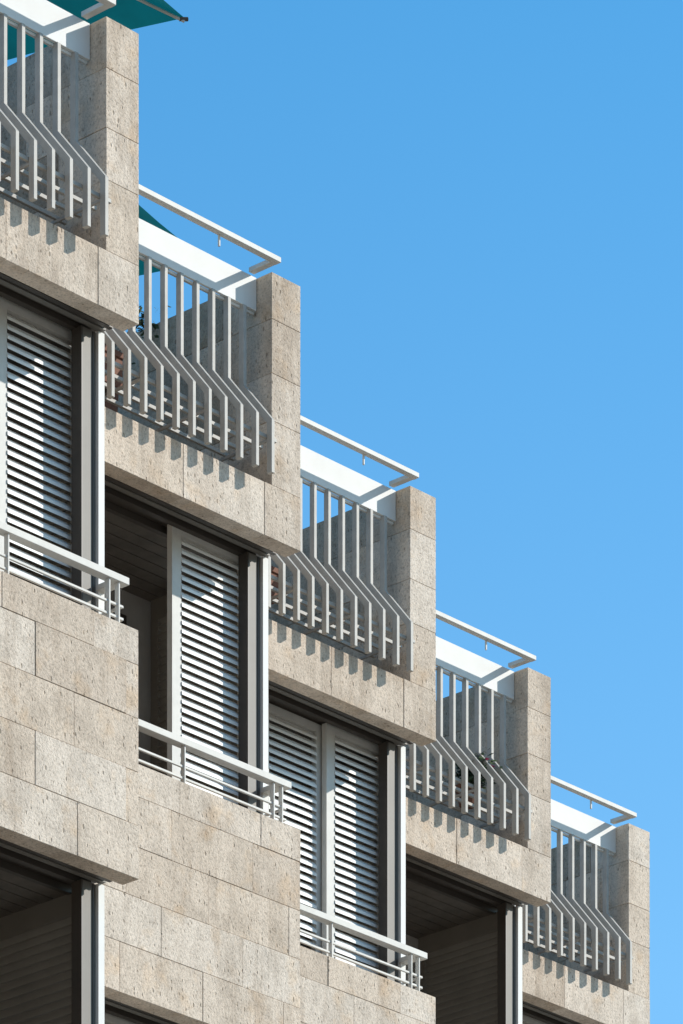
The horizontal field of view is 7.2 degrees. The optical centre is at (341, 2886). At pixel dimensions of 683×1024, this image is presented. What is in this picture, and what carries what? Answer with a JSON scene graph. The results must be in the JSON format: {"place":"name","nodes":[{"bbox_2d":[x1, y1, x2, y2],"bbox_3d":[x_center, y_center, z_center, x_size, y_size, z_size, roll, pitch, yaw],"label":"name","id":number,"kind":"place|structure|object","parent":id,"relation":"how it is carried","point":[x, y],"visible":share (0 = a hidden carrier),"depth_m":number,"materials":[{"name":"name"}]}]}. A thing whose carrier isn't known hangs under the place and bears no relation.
{"place":"outdoors","nodes":[
{"label":"outdoors","id":0,"kind":"place"},
{"bbox_2d":[7,0,682,1023],"label":"sky","id":1,"kind":"structure","parent":0,"point":[474,208],"materials":[{"name":"blue"}]},
{"bbox_3d":[-4.189,-13.695,29.520,5.879,0.470,2.570,0,0,43],"label":"roof terrace slab","id":2,"kind":"object","parent":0,"visible":0},
{"bbox_2d":[0,0,115,237],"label":"balcony railing","id":3,"kind":"object","parent":2,"relation":"on","point":[58,27],"visible":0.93,"depth_m":28.01,"materials":[{"name":"white metal"}]},
{"bbox_2d":[0,16,138,331],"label":"stone pier and band","id":4,"kind":"structure","parent":2,"relation":"on","point":[75,264],"depth_m":28.29,"materials":[{"name":"beige stone"}]},
{"bbox_3d":[-3.365,-13.695,32.280,5.879,0.470,2.570,0,0,43],"label":"roof terrace slab","id":5,"kind":"object","parent":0,"visible":0},
{"bbox_2d":[7,0,187,59],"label":"patio parasol","id":6,"kind":"object","parent":5,"relation":"on","point":[132,14],"visible":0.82,"depth_m":31.36,"materials":[{"name":"teal fabric"}]},
{"bbox_2d":[104,344,122,392],"bbox_3d":[-1.518,-14.018,30.100,0.190,0.200,0.716,0,0,43],"label":"terracotta planter","id":7,"kind":"object","parent":5,"relation":"on","point":[118,359],"visible":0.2,"depth_m":30.26,"materials":[{"name":"brown ceramic"}]},
{"bbox_2d":[104,305,169,412],"bbox_3d":[-1.342,-14.225,30.920,0.565,1.077,0.674,0,0,43],"label":"potted plant","id":8,"kind":"object","parent":5,"relation":"on","point":[110,405],"visible":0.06,"depth_m":30.92,"materials":[{"name":"green plant"}]},
{"bbox_2d":[102,184,280,474],"bbox_3d":[-1.270,-14.317,30.196,0.444,1.254,2.330,0,0,43],"label":"balcony railing","id":9,"kind":"object","parent":5,"relation":"on","point":[182,259],"visible":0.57,"depth_m":30.59,"materials":[{"name":"white metal"}]},
{"bbox_2d":[104,272,299,556],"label":"stone pier and band","id":10,"kind":"structure","parent":5,"relation":"on","point":[246,500],"depth_m":31.02,"materials":[{"name":"beige stone"}]},
{"bbox_3d":[-2.541,-13.695,35.040,5.879,0.470,2.570,0,0,43],"label":"roof terrace slab","id":11,"kind":"object","parent":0,"visible":0},
{"bbox_2d":[138,205,175,275],"bbox_3d":[-1.975,-15.280,33.680,1.742,3.180,1.742,0,0,26],"label":"patio parasol","id":12,"kind":"object","parent":11,"relation":"on","point":[144,215],"visible":0.01,"depth_m":33.69,"materials":[{"name":"teal fabric"}]},
{"bbox_2d":[261,415,418,672],"bbox_3d":[-0.446,-14.317,32.956,0.444,1.254,2.330,0,0,43],"label":"balcony railing","id":13,"kind":"object","parent":11,"relation":"on","point":[332,478],"visible":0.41,"depth_m":33.37,"materials":[{"name":"white metal"}]},
{"bbox_2d":[271,566,277,604],"bbox_3d":[-0.660,-14.008,32.897,0.190,0.180,0.716,0,0,43],"label":"terracotta planter","id":14,"kind":"object","parent":13,"relation":"on","point":[274,571],"visible":0.01,"depth_m":33.04,"materials":[{"name":"brown ceramic"}]},
{"bbox_2d":[268,486,435,745],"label":"stone pier and band","id":15,"kind":"structure","parent":11,"relation":"on","point":[387,696],"depth_m":33.79,"materials":[{"name":"beige stone"}]},
{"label":"roof terrace slab","id":16,"kind":"object","parent":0,"visible":0},
{"bbox_2d":[515,776,636,984],"bbox_3d":[1.202,-14.317,38.476,0.444,1.254,2.330,0,0,43],"label":"balcony railing","id":17,"kind":"object","parent":16,"relation":"on","point":[584,827],"visible":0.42,"depth_m":38.96,"materials":[{"name":"white metal"}]},
{"bbox_2d":[522,823,649,1023],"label":"stone pier and band","id":18,"kind":"structure","parent":16,"relation":"on","point":[561,986],"depth_m":39.31,"materials":[{"name":"beige stone"}]},
{"bbox_3d":[-2.462,-6.405,27.932,1.170,2.510,2.580,0,0,43],"label":"corner loggia","id":19,"kind":"object","parent":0,"visible":0},
{"bbox_3d":[-4.189,-7.855,29.520,5.879,0.390,2.570,0,0,43],"label":"floor slab","id":20,"kind":"object","parent":19,"relation":"on","visible":0},
{"bbox_2d":[0,838,111,1023],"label":"corner loggia","id":21,"kind":"object","parent":20,"relation":"on","point":[51,940],"visible":1,"depth_m":28.68,"materials":[{"name":"white metal"}]},
{"bbox_2d":[0,571,138,884],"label":"stone parapet","id":22,"kind":"structure","parent":21,"relation":"on","point":[69,732],"depth_m":28.02,"materials":[{"name":"beige stone"}]},
{"bbox_2d":[0,521,128,621],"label":"window guard rail","id":23,"kind":"object","parent":22,"relation":"on","point":[115,581],"depth_m":28.15,"materials":[{"name":"white metal"}]},
{"bbox_3d":[-4.189,-10.755,29.520,5.879,0.390,2.570,0,0,43],"label":"floor slab","id":24,"kind":"object","parent":21,"relation":"on","visible":0},
{"bbox_2d":[0,272,112,613],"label":"corner loggia","id":25,"kind":"object","parent":24,"relation":"on","point":[87,330],"visible":0.38,"depth_m":28.53,"materials":[{"name":"white metal"}]},
{"bbox_2d":[0,296,71,600],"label":"louvred shutter","id":26,"kind":"object","parent":25,"relation":"attached to","point":[35,323],"visible":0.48,"depth_m":28.37,"materials":[{"name":"grey paint"}]},
{"bbox_3d":[-1.638,-6.405,30.692,1.170,2.510,2.580,0,0,43],"label":"corner loggia","id":27,"kind":"object","parent":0,"visible":0},
{"bbox_3d":[-3.365,-7.855,32.280,5.879,0.390,2.570,0,0,43],"label":"floor slab","id":28,"kind":"object","parent":27,"relation":"on","visible":0},
{"bbox_2d":[104,997,178,1023],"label":"corner loggia","id":29,"kind":"object","parent":28,"relation":"on","point":[124,1011],"visible":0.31,"depth_m":30.54,"materials":[{"name":"brown metal"}]},
{"bbox_2d":[104,1012,135,1023],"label":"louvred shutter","id":30,"kind":"object","parent":29,"relation":"attached to","point":[110,1019],"visible":0.14,"depth_m":30.58,"materials":[{"name":"grey paint"}]},
{"bbox_2d":[94,764,300,1023],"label":"stone parapet","id":31,"kind":"structure","parent":29,"relation":"on","point":[202,919],"depth_m":30.58,"materials":[{"name":"beige stone"}]},
{"bbox_2d":[138,719,291,822],"bbox_3d":[-1.215,-11.936,30.343,0.185,0.298,2.541,0,0,43],"label":"window guard rail","id":32,"kind":"object","parent":31,"relation":"on","point":[278,785],"depth_m":30.79,"materials":[{"name":"white metal"}]},
{"bbox_3d":[-3.365,-10.755,32.280,5.879,0.390,2.570,0,0,43],"label":"floor slab","id":33,"kind":"object","parent":29,"relation":"on","visible":0},
{"bbox_2d":[104,474,276,816],"bbox_3d":[-1.638,-12.205,30.692,1.170,2.510,2.580,0,0,43],"label":"corner loggia","id":34,"kind":"object","parent":33,"relation":"on","point":[136,521],"visible":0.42,"depth_m":31.30,"materials":[{"name":"white metal"}]},
{"bbox_2d":[167,524,238,804],"bbox_3d":[-0.754,-12.200,31.130,0.046,2.460,0.650,0,0,43],"label":"louvred shutter","id":35,"kind":"object","parent":34,"relation":"attached to","point":[176,538],"visible":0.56,"depth_m":31.05,"materials":[{"name":"grey paint"}]},
{"bbox_3d":[-0.814,-6.405,33.452,1.170,2.510,2.580,0,0,43],"label":"corner loggia","id":36,"kind":"object","parent":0,"visible":0},
{"bbox_3d":[-2.541,-7.855,35.040,5.879,0.390,2.570,0,0,43],"label":"floor slab","id":37,"kind":"object","parent":36,"relation":"on","visible":0},
{"bbox_3d":[-0.814,-9.305,33.452,1.170,2.510,2.580,0,0,43],"label":"corner loggia","id":38,"kind":"object","parent":37,"relation":"on","visible":0},
{"bbox_2d":[300,946,435,1023],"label":"stone parapet","id":39,"kind":"structure","parent":38,"relation":"on","point":[334,991],"depth_m":33.35,"materials":[{"name":"beige stone"}]},
{"bbox_2d":[300,903,426,990],"bbox_3d":[-0.391,-11.936,33.103,0.185,0.298,2.541,0,0,43],"label":"window guard rail","id":40,"kind":"object","parent":39,"relation":"on","point":[415,955],"depth_m":33.59,"materials":[{"name":"white metal"}]},
{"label":"floor slab","id":41,"kind":"object","parent":38,"relation":"on","visible":0},
{"bbox_2d":[268,680,412,985],"bbox_3d":[-0.814,-12.205,33.452,1.170,2.510,2.580,0,0,43],"label":"corner loggia","id":42,"kind":"object","parent":41,"relation":"on","point":[392,839],"visible":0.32,"depth_m":34.05,"materials":[{"name":"brown metal"}]},
{"bbox_2d":[268,698,268,816],"bbox_3d":[-0.654,-12.200,33.149,0.046,2.460,0.580,0,0,43],"label":"louvred shutter","id":43,"kind":"object","parent":42,"relation":"attached to","point":[268,745],"depth_m":33.35,"materials":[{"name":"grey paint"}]},
{"bbox_2d":[269,703,321,953],"bbox_3d":[-0.315,-12.200,33.598,0.046,2.460,0.580,0,0,43],"label":"louvred shutter","id":44,"kind":"object","parent":42,"relation":"attached to","point":[297,723],"visible":0.38,"depth_m":33.68,"materials":[{"name":"grey paint"}]},
{"bbox_2d":[322,723,378,974],"bbox_3d":[0.092,-12.200,33.958,0.046,2.460,0.580,0,0,43],"label":"louvred shutter","id":45,"kind":"object","parent":42,"relation":"attached to","point":[332,735],"visible":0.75,"depth_m":33.88,"materials":[{"name":"grey paint"}]},
{"bbox_3d":[0.010,-9.305,36.212,1.170,2.510,2.580,0,0,43],"label":"corner loggia","id":46,"kind":"object","parent":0,"visible":0},
{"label":"floor slab","id":47,"kind":"object","parent":46,"relation":"on","visible":0},
{"bbox_2d":[406,853,528,1023],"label":"corner loggia","id":48,"kind":"object","parent":47,"relation":"on","point":[464,933],"visible":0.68,"depth_m":36.96,"materials":[{"name":"brown metal"}]},
{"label":"roof terrace slab","id":49,"kind":"object","parent":48,"relation":"on","visible":0},
{"bbox_2d":[397,610,535,840],"bbox_3d":[0.378,-14.317,35.716,0.444,1.254,2.330,0,0,43],"label":"balcony railing","id":50,"kind":"object","parent":49,"relation":"on","point":[477,671],"visible":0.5,"depth_m":36.16,"materials":[{"name":"white metal"}]},
{"bbox_2d":[442,747,502,808],"bbox_3d":[0.873,-14.111,36.325,0.446,0.387,0.457,0,0,43],"label":"potted plant","id":51,"kind":"object","parent":49,"relation":"on","point":[470,777],"visible":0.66,"depth_m":36.29,"materials":[{"name":"green plant"}]},
{"bbox_2d":[404,667,550,906],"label":"stone pier and band","id":52,"kind":"structure","parent":49,"relation":"on","point":[507,862],"depth_m":36.55,"materials":[{"name":"beige stone"}]},
{"bbox_3d":[0.834,-9.305,38.972,1.170,2.510,2.580,0,0,43],"label":"corner loggia","id":53,"kind":"object","parent":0,"visible":0},
{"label":"floor slab","id":54,"kind":"object","parent":53,"relation":"on","visible":0},
{"bbox_2d":[522,1001,580,1023],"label":"corner loggia","id":55,"kind":"object","parent":54,"relation":"on","point":[538,1013],"depth_m":38.99,"materials":[{"name":"brown metal"}]},
{"bbox_2d":[522,1014,546,1023],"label":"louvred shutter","id":56,"kind":"object","parent":55,"relation":"attached to","point":[527,1019],"visible":0.17,"depth_m":39.04,"materials":[{"name":"grey paint"}]}
]}

